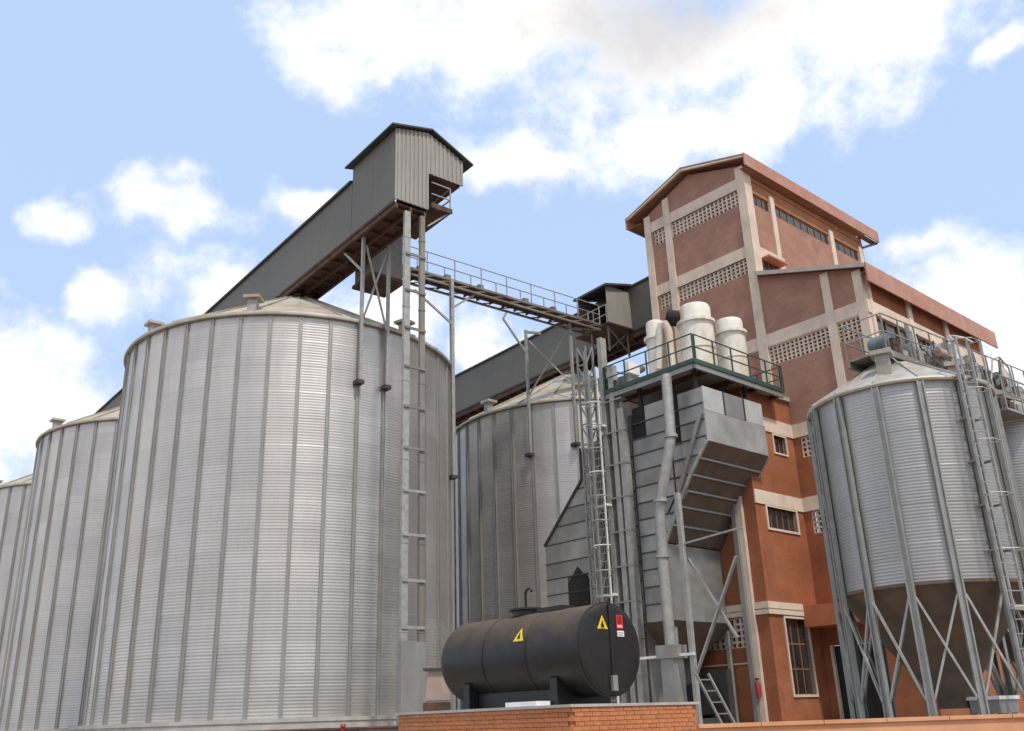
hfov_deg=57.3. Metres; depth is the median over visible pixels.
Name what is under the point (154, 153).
sky
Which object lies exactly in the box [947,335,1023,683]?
bin ladder
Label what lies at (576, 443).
catwalk post
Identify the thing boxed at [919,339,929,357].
window
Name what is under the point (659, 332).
exhaust duct
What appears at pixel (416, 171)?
conveyor gallery
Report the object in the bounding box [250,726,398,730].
kerb wall
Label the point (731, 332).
exhaust duct
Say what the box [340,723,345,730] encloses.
marker post
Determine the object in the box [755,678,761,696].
fire extinguisher
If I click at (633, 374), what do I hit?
grain cleaner
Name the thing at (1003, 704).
discharge trolley
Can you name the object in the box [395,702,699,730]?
brick plinth
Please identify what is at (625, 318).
conveyor gallery
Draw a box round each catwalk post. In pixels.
[414,279,475,479]
[502,309,540,457]
[529,322,597,446]
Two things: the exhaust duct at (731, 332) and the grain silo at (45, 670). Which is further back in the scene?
the grain silo at (45, 670)
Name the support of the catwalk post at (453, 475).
attached to the grain silo at (249, 572)
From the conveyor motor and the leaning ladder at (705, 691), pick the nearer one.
the leaning ladder at (705, 691)
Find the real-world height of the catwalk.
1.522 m
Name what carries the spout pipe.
on the yard
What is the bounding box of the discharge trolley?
[966,695,1019,714]
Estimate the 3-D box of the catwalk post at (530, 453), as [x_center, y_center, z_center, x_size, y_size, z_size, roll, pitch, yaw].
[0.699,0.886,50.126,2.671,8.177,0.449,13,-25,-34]
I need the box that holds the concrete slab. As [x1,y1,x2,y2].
[505,701,549,706]
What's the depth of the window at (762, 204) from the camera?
46.00 m
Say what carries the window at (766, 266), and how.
in the brick building
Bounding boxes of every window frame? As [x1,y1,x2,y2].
[765,504,800,534]
[771,433,788,456]
[783,615,818,696]
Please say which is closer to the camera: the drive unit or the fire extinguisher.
the drive unit
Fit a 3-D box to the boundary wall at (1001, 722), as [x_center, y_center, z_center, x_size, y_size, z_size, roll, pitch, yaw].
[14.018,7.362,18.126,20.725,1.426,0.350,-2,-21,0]
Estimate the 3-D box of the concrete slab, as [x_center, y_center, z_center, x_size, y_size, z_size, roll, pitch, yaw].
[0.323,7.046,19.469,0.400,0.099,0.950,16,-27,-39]
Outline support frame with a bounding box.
[343,237,390,391]
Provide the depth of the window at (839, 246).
51.00 m
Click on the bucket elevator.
(411, 676)
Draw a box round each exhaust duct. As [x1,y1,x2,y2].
[644,319,675,373]
[665,302,717,365]
[714,317,749,376]
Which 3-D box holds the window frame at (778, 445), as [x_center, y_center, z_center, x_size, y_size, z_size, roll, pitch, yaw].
[11.210,3.371,39.402,1.030,0.880,0.220,16,-27,-39]
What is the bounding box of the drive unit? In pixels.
[928,342,948,361]
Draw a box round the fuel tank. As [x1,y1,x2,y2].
[441,588,639,708]
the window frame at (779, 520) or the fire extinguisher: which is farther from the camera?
the window frame at (779, 520)
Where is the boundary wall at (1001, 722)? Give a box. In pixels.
[696,713,1023,730]
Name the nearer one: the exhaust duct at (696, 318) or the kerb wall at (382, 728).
the kerb wall at (382, 728)
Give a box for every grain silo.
[0,402,120,730]
[0,473,32,683]
[69,293,455,730]
[454,366,638,709]
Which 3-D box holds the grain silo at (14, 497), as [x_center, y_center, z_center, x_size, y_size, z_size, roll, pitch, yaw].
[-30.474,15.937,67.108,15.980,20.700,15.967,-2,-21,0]
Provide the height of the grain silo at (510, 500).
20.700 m
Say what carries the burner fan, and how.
on the yard
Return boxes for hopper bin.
[806,347,1023,718]
[974,390,1023,714]
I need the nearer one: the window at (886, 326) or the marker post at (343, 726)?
the marker post at (343, 726)
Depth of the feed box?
25.78 m
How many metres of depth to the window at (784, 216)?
48.26 m
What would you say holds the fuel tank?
on the brick plinth
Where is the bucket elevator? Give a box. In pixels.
[396,210,425,725]
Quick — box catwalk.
[402,246,600,335]
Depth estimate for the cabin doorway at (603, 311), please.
55.01 m
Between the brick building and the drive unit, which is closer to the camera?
the drive unit
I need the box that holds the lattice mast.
[576,346,616,702]
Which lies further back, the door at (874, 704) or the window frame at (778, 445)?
the window frame at (778, 445)
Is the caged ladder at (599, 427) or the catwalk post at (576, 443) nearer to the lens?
the caged ladder at (599, 427)
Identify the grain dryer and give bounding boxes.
[543,333,784,723]
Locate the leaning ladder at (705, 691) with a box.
[695,673,735,723]
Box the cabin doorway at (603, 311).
[601,303,606,323]
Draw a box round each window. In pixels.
[753,195,768,211]
[762,260,778,269]
[775,207,828,244]
[834,240,858,260]
[876,318,907,344]
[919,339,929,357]
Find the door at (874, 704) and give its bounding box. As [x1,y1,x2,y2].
[834,643,883,718]
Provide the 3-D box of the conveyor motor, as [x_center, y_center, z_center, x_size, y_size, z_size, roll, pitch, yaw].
[10.069,-0.479,25.424,0.540,0.713,0.600,14,-26,-36]
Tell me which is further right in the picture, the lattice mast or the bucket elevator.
the lattice mast
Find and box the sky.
[0,0,1023,645]
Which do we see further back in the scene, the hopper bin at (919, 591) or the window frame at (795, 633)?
the window frame at (795, 633)
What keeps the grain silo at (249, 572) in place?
on the yard
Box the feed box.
[423,668,451,710]
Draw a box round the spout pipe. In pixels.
[640,373,694,701]
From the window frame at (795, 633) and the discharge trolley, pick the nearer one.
the discharge trolley
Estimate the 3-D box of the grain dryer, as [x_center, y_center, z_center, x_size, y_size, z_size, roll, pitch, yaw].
[6.709,6.432,38.356,6.468,15.600,10.678,16,-27,-39]
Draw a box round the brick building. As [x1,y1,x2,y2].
[625,152,1023,722]
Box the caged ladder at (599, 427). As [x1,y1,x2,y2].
[583,367,622,702]
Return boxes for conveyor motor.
[867,333,894,350]
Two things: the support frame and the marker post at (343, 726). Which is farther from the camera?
the support frame
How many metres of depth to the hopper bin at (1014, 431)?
26.32 m
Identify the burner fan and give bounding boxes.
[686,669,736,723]
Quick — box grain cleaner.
[606,361,644,388]
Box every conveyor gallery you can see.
[94,122,472,413]
[455,276,652,427]

